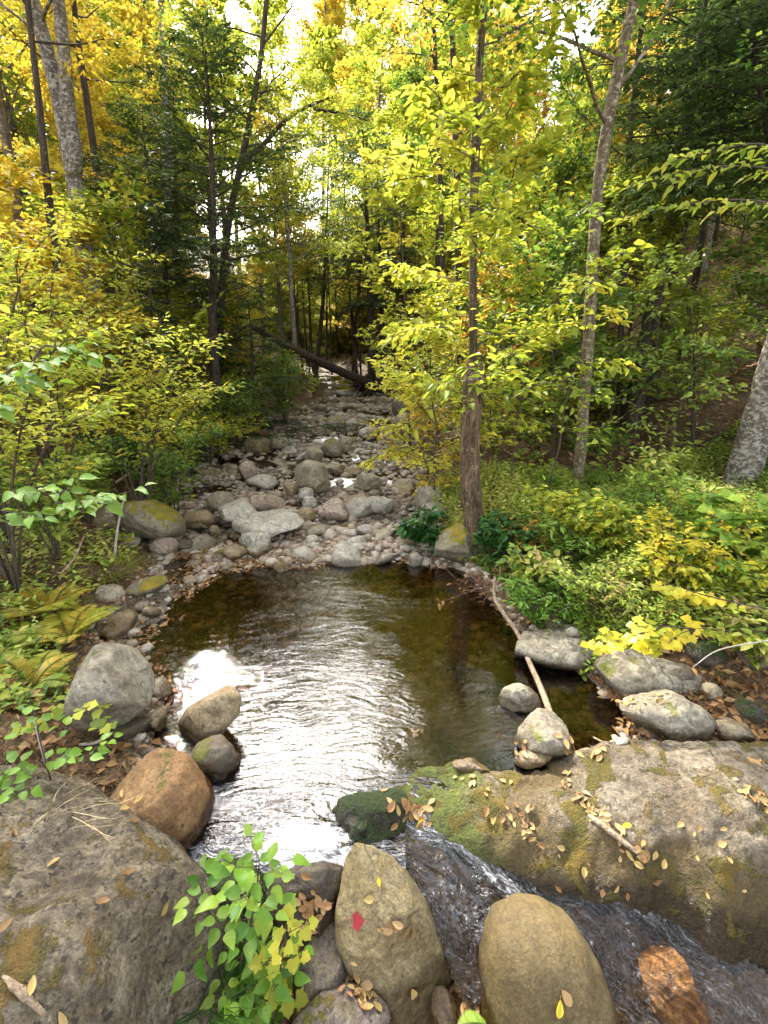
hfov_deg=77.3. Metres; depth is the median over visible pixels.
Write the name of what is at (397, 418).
boulder
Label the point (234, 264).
understory sapling
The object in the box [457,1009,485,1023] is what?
leaf
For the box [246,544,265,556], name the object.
stone
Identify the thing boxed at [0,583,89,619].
fern
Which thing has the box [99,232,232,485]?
spruce tree
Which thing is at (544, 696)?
dead branch
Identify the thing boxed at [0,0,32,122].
broadleaf tree
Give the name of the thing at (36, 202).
understory sapling
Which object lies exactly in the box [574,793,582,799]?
fallen leaf
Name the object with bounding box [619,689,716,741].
boulder
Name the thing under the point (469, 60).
broadleaf tree
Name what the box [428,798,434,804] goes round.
fallen leaf
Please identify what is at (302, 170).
broadleaf tree
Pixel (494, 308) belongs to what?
maple sapling
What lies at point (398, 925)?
fallen leaf
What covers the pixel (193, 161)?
hemlock tree
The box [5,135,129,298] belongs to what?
understory sapling
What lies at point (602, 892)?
fallen leaf
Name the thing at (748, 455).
maple tree
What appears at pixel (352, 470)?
cobble
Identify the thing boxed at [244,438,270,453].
boulder
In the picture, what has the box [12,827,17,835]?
fallen leaf
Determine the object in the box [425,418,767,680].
ground cover
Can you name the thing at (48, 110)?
broadleaf tree
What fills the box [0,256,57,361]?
understory sapling
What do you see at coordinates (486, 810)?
fallen leaf
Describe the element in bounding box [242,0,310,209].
broadleaf tree
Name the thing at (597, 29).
broadleaf tree
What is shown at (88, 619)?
fern
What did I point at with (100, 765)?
leaf litter
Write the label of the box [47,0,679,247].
sky
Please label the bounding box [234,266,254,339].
understory sapling
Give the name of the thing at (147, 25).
broadleaf tree
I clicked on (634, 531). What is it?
leafy herb
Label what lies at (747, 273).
understory sapling
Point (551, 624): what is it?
stone
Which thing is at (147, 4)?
broadleaf tree
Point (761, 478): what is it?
leafy herb
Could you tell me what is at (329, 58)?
broadleaf tree
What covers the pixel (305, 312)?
understory sapling
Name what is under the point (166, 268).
hemlock tree
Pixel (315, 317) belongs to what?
understory sapling
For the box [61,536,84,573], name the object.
dead twig
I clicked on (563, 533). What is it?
herb clump
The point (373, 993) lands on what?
fallen leaf
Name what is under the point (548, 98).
broadleaf tree
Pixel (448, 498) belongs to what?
leafy herb
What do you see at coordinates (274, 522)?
flat rock
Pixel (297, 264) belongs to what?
slender tree
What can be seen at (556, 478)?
leafy herb
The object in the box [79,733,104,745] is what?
dead twig
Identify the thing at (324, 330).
understory sapling
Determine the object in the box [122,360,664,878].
water
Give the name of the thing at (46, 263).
understory sapling
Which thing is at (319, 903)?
fallen leaf
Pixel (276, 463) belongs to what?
cobble
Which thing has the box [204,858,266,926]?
boulder
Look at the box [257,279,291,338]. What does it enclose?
understory sapling
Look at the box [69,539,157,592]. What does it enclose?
grass tuft
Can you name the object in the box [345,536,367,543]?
cobble
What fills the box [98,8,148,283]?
broadleaf tree
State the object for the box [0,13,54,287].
hemlock tree
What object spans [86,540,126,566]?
grass tuft
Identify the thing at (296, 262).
slender tree
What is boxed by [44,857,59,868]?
fallen leaf
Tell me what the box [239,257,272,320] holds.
understory sapling
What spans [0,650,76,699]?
fern
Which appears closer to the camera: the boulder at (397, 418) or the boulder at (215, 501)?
the boulder at (215, 501)
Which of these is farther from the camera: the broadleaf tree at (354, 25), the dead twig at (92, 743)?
the broadleaf tree at (354, 25)
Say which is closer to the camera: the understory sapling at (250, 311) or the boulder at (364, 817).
the boulder at (364, 817)
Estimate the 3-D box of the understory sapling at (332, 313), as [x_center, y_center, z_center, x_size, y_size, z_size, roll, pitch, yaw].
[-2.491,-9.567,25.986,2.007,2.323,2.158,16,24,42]
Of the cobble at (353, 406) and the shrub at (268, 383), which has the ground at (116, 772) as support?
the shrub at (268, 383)
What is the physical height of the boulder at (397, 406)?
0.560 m
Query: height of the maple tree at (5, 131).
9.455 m
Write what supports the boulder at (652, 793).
on the ground at (116, 772)
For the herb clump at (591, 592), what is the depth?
3.67 m
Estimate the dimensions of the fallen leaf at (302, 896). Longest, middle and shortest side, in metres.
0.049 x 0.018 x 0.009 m
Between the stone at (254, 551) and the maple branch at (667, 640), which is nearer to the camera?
the maple branch at (667, 640)
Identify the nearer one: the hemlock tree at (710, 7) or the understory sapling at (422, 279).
the hemlock tree at (710, 7)
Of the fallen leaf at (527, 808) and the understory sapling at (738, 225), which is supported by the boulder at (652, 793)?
the fallen leaf at (527, 808)
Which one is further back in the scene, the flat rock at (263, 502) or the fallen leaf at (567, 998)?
the flat rock at (263, 502)
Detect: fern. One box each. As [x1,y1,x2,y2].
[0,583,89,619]
[0,618,63,662]
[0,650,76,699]
[2,603,118,645]
[53,604,106,629]
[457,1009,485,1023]
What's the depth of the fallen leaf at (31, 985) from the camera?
1.44 m
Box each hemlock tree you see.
[0,1,61,238]
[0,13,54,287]
[0,14,74,279]
[32,36,136,298]
[55,94,251,410]
[83,0,332,444]
[101,70,248,399]
[196,294,358,452]
[271,141,372,377]
[295,104,433,375]
[330,158,420,378]
[478,0,767,433]
[523,0,767,404]
[603,0,767,242]
[613,27,662,270]
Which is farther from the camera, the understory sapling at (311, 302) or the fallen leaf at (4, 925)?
the understory sapling at (311, 302)
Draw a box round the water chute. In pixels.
[339,812,767,1023]
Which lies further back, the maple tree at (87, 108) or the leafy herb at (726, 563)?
the maple tree at (87, 108)
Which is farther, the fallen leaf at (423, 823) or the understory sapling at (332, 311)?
the understory sapling at (332, 311)
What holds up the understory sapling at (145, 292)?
on the ground at (116, 772)
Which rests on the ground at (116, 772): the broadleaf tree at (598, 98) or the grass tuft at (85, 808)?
the broadleaf tree at (598, 98)
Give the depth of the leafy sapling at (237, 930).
1.85 m
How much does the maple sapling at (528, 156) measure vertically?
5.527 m
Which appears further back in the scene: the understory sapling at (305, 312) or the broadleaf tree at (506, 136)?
the understory sapling at (305, 312)
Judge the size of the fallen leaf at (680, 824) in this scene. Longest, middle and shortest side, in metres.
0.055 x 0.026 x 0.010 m
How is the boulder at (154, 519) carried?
on the gravel
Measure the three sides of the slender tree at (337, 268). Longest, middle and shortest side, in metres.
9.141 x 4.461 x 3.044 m
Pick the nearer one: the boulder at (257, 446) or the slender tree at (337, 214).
the boulder at (257, 446)
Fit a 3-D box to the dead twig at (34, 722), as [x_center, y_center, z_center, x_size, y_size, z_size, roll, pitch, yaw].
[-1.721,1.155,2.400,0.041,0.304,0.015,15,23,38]
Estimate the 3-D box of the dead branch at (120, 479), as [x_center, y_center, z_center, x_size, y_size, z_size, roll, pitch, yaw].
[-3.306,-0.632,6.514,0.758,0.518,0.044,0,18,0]
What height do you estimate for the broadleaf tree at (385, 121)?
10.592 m
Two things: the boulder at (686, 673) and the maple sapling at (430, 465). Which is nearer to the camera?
the boulder at (686, 673)
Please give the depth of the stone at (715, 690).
3.07 m
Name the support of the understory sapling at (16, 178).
on the ground at (116, 772)
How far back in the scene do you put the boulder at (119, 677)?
2.75 m
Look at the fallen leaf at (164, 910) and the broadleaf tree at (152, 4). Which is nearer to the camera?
the fallen leaf at (164, 910)
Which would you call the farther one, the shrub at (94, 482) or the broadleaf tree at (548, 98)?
the broadleaf tree at (548, 98)
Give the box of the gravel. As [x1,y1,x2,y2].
[86,389,656,764]
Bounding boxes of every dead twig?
[33,721,45,765]
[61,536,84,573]
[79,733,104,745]
[587,814,643,858]
[693,640,767,666]
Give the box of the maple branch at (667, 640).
[580,580,767,658]
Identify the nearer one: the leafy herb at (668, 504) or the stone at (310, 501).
the leafy herb at (668, 504)
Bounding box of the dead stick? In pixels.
[113,500,123,561]
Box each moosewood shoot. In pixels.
[0,341,118,423]
[0,473,157,528]
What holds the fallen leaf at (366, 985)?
on the boulder at (334, 1006)
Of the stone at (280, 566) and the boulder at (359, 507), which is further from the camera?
the boulder at (359, 507)
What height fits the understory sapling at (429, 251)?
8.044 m
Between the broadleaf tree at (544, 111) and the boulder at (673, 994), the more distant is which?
the broadleaf tree at (544, 111)
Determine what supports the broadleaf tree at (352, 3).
on the ground at (116, 772)
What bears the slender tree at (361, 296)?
on the ground at (116, 772)
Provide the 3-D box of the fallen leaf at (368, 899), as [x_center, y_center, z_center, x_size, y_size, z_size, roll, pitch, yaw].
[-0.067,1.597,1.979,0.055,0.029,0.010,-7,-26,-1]
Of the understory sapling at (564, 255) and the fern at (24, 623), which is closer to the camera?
the fern at (24, 623)
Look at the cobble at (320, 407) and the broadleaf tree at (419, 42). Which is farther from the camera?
the broadleaf tree at (419, 42)
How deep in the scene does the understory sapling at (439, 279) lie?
25.25 m
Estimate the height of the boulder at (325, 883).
0.297 m
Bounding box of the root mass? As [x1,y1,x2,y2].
[349,366,394,397]
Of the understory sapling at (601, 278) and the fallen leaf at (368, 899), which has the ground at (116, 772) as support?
the understory sapling at (601, 278)
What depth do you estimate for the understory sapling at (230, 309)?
11.66 m
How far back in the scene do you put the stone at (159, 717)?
2.98 m
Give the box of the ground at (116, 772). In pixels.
[0,100,767,1023]
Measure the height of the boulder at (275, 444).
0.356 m
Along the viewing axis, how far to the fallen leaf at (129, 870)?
1.84 m
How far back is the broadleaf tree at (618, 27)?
20.60 m
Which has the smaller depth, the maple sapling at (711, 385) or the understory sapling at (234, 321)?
the maple sapling at (711, 385)
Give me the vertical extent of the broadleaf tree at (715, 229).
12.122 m
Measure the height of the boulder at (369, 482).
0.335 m
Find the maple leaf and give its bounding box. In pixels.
[350,910,363,931]
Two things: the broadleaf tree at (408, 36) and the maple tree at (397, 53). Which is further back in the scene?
the broadleaf tree at (408, 36)
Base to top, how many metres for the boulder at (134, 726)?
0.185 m
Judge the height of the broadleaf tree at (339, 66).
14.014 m
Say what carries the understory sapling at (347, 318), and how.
on the ground at (116, 772)
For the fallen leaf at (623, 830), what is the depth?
2.28 m
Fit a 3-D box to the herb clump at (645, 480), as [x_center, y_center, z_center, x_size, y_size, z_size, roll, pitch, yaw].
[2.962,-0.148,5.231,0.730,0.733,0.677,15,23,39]
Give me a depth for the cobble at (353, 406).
13.91 m
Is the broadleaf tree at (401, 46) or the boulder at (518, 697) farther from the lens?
the broadleaf tree at (401, 46)
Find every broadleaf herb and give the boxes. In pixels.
[0,705,122,803]
[203,937,293,1023]
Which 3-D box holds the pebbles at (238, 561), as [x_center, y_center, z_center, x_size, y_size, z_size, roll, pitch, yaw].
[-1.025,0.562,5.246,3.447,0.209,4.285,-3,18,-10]
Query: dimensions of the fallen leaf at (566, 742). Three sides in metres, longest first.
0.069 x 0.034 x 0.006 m
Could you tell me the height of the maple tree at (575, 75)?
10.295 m
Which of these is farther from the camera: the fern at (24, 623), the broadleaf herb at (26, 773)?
the fern at (24, 623)
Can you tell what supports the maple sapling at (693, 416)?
on the ground at (116, 772)
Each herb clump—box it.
[393,506,449,553]
[472,509,540,561]
[499,565,587,631]
[501,515,549,553]
[524,507,625,567]
[540,551,664,625]
[620,441,699,498]
[620,466,690,511]
[627,502,765,591]
[655,490,767,583]
[677,478,750,512]
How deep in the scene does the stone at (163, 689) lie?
3.28 m
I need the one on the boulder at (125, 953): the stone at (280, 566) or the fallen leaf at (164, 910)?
the fallen leaf at (164, 910)
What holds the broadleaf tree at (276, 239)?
on the ground at (116, 772)
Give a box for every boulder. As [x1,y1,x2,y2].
[0,764,245,1023]
[62,643,154,732]
[92,503,117,529]
[103,715,153,740]
[110,747,214,850]
[116,499,185,539]
[125,575,166,596]
[178,686,241,743]
[191,734,240,782]
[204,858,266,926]
[206,491,233,510]
[239,531,270,550]
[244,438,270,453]
[265,860,342,945]
[270,434,289,449]
[292,982,389,1023]
[294,460,330,494]
[295,922,356,1003]
[304,448,323,461]
[317,498,348,520]
[321,437,343,456]
[325,416,345,429]
[331,788,408,842]
[335,842,451,1023]
[339,436,351,451]
[346,496,372,517]
[357,473,381,490]
[359,427,375,438]
[391,400,409,416]
[394,412,413,435]
[394,740,767,978]
[415,485,446,507]
[420,502,447,521]
[434,523,479,563]
[478,893,620,1023]
[498,683,542,712]
[516,708,571,758]
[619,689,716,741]
[638,945,711,1023]
[668,660,694,680]
[684,639,727,668]
[736,647,767,670]
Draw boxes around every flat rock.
[99,609,137,639]
[190,519,220,529]
[218,497,257,522]
[232,509,304,537]
[248,494,285,511]
[326,463,344,473]
[367,496,393,514]
[453,757,490,773]
[514,624,598,671]
[515,750,552,769]
[594,647,701,697]
[714,716,754,742]
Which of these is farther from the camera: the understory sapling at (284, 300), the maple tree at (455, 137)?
the understory sapling at (284, 300)
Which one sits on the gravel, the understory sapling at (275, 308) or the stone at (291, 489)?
the stone at (291, 489)
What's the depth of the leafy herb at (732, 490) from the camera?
5.88 m
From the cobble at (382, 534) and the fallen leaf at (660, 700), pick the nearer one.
the fallen leaf at (660, 700)
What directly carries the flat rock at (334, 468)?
on the ground at (116, 772)
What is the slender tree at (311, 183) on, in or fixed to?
on the ground at (116, 772)
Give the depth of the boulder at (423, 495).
6.78 m
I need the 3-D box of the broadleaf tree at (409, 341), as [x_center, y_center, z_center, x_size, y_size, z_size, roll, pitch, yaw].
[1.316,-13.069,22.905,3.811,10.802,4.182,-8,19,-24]
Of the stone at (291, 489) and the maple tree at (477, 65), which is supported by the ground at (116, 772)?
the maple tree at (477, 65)
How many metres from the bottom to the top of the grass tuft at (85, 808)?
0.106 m
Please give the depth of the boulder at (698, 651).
3.17 m
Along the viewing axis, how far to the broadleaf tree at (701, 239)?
10.46 m
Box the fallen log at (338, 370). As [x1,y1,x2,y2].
[251,324,375,386]
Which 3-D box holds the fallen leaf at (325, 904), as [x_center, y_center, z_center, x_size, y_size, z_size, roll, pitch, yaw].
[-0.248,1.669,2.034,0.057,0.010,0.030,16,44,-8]
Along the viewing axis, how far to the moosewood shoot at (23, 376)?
2.59 m
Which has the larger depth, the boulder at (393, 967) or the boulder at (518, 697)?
the boulder at (518, 697)
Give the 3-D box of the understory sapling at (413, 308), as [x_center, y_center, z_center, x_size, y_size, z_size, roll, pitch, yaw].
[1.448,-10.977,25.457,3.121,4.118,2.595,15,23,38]
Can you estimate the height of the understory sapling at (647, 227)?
5.032 m
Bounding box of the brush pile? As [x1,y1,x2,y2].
[434,558,511,609]
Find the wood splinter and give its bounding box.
[2,974,46,1017]
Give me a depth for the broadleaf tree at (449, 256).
19.72 m
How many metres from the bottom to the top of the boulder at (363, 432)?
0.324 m
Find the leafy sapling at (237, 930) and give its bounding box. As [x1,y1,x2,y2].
[169,822,314,1023]
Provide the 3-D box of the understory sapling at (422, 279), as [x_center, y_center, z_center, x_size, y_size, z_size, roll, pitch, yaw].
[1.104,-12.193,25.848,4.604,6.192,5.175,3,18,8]
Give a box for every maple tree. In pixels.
[0,0,154,389]
[0,0,161,433]
[0,0,187,402]
[22,0,172,436]
[118,0,392,411]
[157,0,216,324]
[337,0,660,418]
[355,0,564,378]
[367,0,592,370]
[526,0,764,427]
[720,29,767,490]
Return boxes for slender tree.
[255,172,315,362]
[256,181,330,346]
[257,184,316,369]
[268,173,341,366]
[280,224,338,371]
[284,181,331,365]
[293,221,330,370]
[297,180,364,353]
[301,160,355,360]
[302,188,356,357]
[302,223,354,374]
[307,125,385,373]
[316,205,372,360]
[324,154,399,371]
[337,218,393,374]
[344,245,391,353]
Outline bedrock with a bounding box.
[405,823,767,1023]
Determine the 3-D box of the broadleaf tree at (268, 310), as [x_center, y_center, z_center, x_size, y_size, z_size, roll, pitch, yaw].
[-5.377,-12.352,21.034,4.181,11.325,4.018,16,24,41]
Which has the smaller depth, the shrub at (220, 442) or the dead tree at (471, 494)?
the dead tree at (471, 494)
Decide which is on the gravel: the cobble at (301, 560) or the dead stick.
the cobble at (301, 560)
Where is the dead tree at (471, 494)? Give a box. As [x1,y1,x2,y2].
[458,358,502,560]
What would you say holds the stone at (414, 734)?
in the water
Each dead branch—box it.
[115,449,163,483]
[492,566,552,710]
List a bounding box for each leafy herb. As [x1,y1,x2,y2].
[444,495,459,513]
[451,495,460,508]
[495,543,590,602]
[522,475,643,553]
[532,470,564,489]
[547,499,649,557]
[552,491,645,548]
[561,491,645,542]
[585,471,608,487]
[590,484,655,506]
[623,493,697,537]
[642,552,698,585]
[655,475,751,519]
[663,482,767,535]
[665,532,763,588]
[673,523,767,603]
[698,595,767,669]
[708,476,758,500]
[731,469,767,489]
[738,527,767,554]
[745,548,767,578]
[752,492,767,515]
[763,457,767,472]
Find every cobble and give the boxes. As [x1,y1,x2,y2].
[178,534,216,553]
[182,510,217,529]
[194,468,213,475]
[211,554,224,562]
[214,550,223,553]
[245,474,278,489]
[269,461,285,465]
[286,462,296,465]
[296,556,307,563]
[302,446,320,450]
[306,524,326,535]
[310,404,327,410]
[330,545,362,566]
[336,391,346,395]
[336,402,344,406]
[342,403,360,409]
[342,467,361,472]
[343,494,369,503]
[344,486,355,492]
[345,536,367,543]
[356,524,373,534]
[361,441,372,444]
[374,529,396,540]
[375,553,398,564]
[390,497,401,510]
[392,478,414,493]
[615,736,629,744]
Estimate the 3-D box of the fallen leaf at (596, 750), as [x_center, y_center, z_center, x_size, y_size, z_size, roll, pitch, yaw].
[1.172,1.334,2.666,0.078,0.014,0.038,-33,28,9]
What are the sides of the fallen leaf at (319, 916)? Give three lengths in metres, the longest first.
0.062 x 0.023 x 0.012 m
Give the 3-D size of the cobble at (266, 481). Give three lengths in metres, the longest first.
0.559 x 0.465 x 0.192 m
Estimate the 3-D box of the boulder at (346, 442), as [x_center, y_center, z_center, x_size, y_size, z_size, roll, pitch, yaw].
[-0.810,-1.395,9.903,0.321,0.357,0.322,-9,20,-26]
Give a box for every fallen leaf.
[0,917,11,931]
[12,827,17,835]
[27,970,36,995]
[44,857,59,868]
[57,1009,67,1023]
[91,896,109,903]
[117,804,128,810]
[123,866,136,874]
[132,794,143,804]
[161,900,169,915]
[295,897,300,905]
[297,891,305,898]
[298,905,308,911]
[301,873,313,880]
[309,906,313,913]
[315,914,322,920]
[316,901,323,906]
[321,901,325,915]
[321,902,331,910]
[354,987,363,994]
[357,980,372,990]
[361,895,373,903]
[363,1002,374,1009]
[368,991,377,997]
[374,1001,381,1011]
[382,928,392,935]
[387,798,395,811]
[390,823,397,830]
[390,921,402,929]
[396,805,400,815]
[403,925,411,936]
[405,800,409,813]
[410,987,416,999]
[411,928,415,939]
[413,813,418,819]
[413,819,424,835]
[418,812,425,827]
[419,810,428,816]
[422,805,432,811]
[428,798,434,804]
[448,983,454,992]
[460,998,466,1015]
[463,999,475,1007]
[470,998,478,1012]
[484,806,488,816]
[525,804,530,812]
[535,840,545,848]
[555,733,564,737]
[556,996,563,1018]
[557,845,564,850]
[560,988,572,1006]
[563,739,568,749]
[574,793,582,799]
[576,751,584,757]
[581,867,586,880]
[589,747,601,755]
[596,754,601,760]
[599,816,610,821]
[600,889,604,898]
[601,811,610,816]
[614,823,621,829]
[619,826,625,835]
[622,822,630,827]
[630,846,640,852]
[634,861,644,868]
[645,849,649,862]
[653,851,657,859]
[658,698,663,703]
[661,859,666,868]
[677,821,683,826]
[718,840,726,846]
[758,796,767,801]
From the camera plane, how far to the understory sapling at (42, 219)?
8.94 m
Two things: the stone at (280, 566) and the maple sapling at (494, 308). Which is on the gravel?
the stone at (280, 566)
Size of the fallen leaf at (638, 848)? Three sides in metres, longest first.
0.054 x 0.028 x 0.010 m
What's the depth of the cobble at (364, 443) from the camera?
10.52 m
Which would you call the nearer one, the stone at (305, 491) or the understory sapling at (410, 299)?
the stone at (305, 491)
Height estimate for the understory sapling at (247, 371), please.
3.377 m
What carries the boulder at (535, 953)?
on the ground at (116, 772)
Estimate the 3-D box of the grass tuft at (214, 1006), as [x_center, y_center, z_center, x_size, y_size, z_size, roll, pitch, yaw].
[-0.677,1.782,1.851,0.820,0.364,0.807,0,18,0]
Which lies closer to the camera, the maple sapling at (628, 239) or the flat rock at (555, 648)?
the flat rock at (555, 648)
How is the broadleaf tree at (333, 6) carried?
on the ground at (116, 772)
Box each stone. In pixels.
[95,584,125,601]
[119,536,139,549]
[142,606,161,617]
[149,537,177,555]
[149,708,167,731]
[152,677,172,699]
[178,539,192,550]
[208,525,222,537]
[223,545,247,560]
[238,461,256,479]
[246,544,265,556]
[272,561,290,571]
[283,482,298,496]
[298,487,313,499]
[298,507,315,521]
[302,496,316,508]
[346,419,358,427]
[398,536,414,544]
[408,552,423,566]
[410,728,423,737]
[418,541,429,551]
[431,985,458,1023]
[544,614,564,628]
[566,627,579,636]
[700,682,722,700]
[734,699,766,723]
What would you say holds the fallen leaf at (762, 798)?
on the boulder at (652, 793)
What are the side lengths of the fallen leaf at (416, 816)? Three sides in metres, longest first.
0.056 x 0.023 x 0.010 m
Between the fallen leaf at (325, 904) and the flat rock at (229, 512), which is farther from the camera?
the flat rock at (229, 512)
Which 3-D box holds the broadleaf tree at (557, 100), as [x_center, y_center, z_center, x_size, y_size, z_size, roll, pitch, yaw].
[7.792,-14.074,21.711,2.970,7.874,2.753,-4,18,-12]
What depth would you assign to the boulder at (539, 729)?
2.77 m
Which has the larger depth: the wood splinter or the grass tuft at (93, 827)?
the grass tuft at (93, 827)
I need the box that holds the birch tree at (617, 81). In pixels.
[356,0,696,485]
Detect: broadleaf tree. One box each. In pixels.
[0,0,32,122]
[0,0,59,215]
[0,0,138,316]
[0,12,53,207]
[2,0,130,195]
[3,13,124,260]
[10,1,115,274]
[12,5,52,269]
[16,0,142,299]
[17,11,134,294]
[50,0,162,313]
[92,0,203,244]
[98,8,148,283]
[105,0,208,284]
[106,0,223,324]
[109,0,215,301]
[144,6,261,289]
[149,0,270,344]
[191,20,264,269]
[218,74,295,358]
[225,0,353,386]
[228,70,321,363]
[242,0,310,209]
[282,23,355,234]
[286,0,361,247]
[286,1,353,184]
[300,0,364,235]
[319,0,399,175]
[321,45,396,238]
[333,0,417,357]
[337,12,392,189]
[339,4,385,152]
[355,47,453,369]
[385,17,429,173]
[385,45,404,132]
[385,106,432,351]
[387,0,501,378]
[391,29,467,313]
[406,53,492,359]
[407,0,543,357]
[449,1,493,151]
[460,10,549,370]
[466,0,551,295]
[491,2,511,186]
[497,43,539,154]
[509,69,552,272]
[519,18,547,134]
[524,52,619,280]
[529,48,587,259]
[535,78,553,124]
[536,97,587,211]
[543,30,656,257]
[552,72,571,122]
[568,1,615,133]
[570,0,654,189]
[578,6,667,217]
[578,12,625,190]
[619,0,689,287]
[619,14,760,257]
[624,0,767,374]
[643,40,765,307]
[667,107,766,281]
[711,214,720,248]
[738,151,767,222]
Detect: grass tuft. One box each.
[30,777,125,844]
[34,796,136,828]
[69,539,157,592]
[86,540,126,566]
[174,863,309,1023]
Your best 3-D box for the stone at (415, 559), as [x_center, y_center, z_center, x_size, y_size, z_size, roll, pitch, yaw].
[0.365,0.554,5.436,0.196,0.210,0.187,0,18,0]
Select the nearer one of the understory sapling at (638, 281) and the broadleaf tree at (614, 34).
the understory sapling at (638, 281)
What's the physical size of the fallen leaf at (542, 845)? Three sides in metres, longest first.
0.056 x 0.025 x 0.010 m
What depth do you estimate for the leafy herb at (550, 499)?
4.31 m
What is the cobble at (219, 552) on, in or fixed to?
on the gravel
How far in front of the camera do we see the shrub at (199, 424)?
7.74 m
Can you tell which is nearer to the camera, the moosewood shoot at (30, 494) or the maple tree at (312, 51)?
the moosewood shoot at (30, 494)
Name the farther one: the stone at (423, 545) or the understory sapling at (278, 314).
the understory sapling at (278, 314)
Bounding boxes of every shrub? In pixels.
[0,192,167,479]
[0,208,91,537]
[0,243,197,519]
[0,267,174,454]
[0,304,136,595]
[0,450,111,561]
[32,333,245,500]
[42,437,121,523]
[77,427,174,493]
[91,418,223,511]
[114,384,228,485]
[181,408,270,464]
[195,373,273,447]
[246,349,304,421]
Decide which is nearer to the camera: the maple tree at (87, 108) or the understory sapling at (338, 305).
the maple tree at (87, 108)
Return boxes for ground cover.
[0,442,140,713]
[1,137,767,479]
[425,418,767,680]
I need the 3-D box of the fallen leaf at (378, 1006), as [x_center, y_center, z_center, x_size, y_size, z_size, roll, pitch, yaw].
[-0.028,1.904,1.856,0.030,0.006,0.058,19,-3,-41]
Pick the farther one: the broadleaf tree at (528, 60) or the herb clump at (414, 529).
the broadleaf tree at (528, 60)
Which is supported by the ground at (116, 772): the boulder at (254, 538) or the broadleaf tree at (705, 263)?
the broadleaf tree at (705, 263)
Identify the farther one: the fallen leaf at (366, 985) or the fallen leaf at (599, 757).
the fallen leaf at (599, 757)
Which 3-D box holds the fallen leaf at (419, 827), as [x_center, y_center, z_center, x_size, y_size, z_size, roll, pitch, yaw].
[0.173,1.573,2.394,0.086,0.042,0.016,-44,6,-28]
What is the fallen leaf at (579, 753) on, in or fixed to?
on the boulder at (652, 793)
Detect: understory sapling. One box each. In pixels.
[0,141,124,440]
[0,188,131,409]
[0,211,203,435]
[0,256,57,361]
[0,266,28,361]
[3,178,126,393]
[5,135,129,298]
[5,272,189,480]
[13,158,225,417]
[105,229,204,342]
[130,242,249,389]
[154,276,238,416]
[174,285,288,409]
[175,268,209,305]
[185,242,267,347]
[195,267,260,407]
[204,299,273,382]
[226,278,270,348]
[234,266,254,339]
[237,283,302,358]
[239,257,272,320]
[257,277,289,330]
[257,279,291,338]
[265,287,299,333]
[271,296,306,341]
[275,267,324,343]
[291,290,317,341]
[296,263,343,340]
[299,289,339,345]
[299,309,331,346]
[304,263,355,359]
[311,270,347,339]
[312,291,351,354]
[314,312,351,356]
[315,287,351,347]
[316,267,389,354]
[335,275,378,352]
[341,210,428,350]
[341,291,379,352]
[356,219,429,358]
[365,229,440,313]
[377,256,432,329]
[390,268,433,335]
[402,205,463,318]
[403,254,530,437]
[410,153,607,428]
[423,251,455,312]
[448,195,639,463]
[455,124,618,410]
[455,280,485,314]
[464,262,525,347]
[478,229,664,427]
[500,269,569,394]
[501,243,624,405]
[550,158,749,415]
[613,243,681,319]
[662,257,751,390]
[682,115,767,267]
[685,179,712,239]
[686,177,767,346]
[742,273,767,336]
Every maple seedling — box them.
[0,674,117,736]
[247,902,318,1023]
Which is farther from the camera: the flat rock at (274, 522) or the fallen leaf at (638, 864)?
the flat rock at (274, 522)
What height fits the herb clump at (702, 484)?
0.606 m
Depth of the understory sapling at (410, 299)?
21.93 m
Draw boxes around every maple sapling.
[334,144,486,454]
[356,279,537,494]
[358,0,595,511]
[364,375,462,495]
[431,249,581,443]
[433,184,628,485]
[457,107,606,413]
[513,239,653,490]
[548,157,733,437]
[594,243,756,467]
[602,332,749,465]
[637,287,753,460]
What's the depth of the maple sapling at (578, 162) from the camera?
9.07 m
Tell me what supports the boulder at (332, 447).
on the ground at (116, 772)
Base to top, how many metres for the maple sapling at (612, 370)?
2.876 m
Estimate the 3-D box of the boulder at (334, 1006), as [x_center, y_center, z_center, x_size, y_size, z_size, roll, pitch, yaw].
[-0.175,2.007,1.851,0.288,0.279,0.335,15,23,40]
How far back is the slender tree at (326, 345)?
22.86 m
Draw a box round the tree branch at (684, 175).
[603,140,767,229]
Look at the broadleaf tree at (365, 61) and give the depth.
19.35 m
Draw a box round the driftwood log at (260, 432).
[231,427,268,436]
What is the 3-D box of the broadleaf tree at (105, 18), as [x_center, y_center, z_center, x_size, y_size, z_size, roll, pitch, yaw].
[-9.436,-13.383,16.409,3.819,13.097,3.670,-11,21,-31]
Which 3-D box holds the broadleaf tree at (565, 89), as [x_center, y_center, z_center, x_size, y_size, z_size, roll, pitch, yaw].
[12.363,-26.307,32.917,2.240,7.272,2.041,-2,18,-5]
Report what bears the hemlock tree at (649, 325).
on the ground at (116, 772)
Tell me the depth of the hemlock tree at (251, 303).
11.04 m
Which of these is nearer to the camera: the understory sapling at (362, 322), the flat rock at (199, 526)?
the flat rock at (199, 526)
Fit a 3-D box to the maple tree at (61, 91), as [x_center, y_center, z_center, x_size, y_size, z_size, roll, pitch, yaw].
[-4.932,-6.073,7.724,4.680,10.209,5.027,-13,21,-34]
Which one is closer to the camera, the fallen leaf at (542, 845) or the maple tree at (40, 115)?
the fallen leaf at (542, 845)
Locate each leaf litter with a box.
[0,361,767,1023]
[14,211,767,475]
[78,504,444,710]
[259,934,480,1023]
[591,604,767,742]

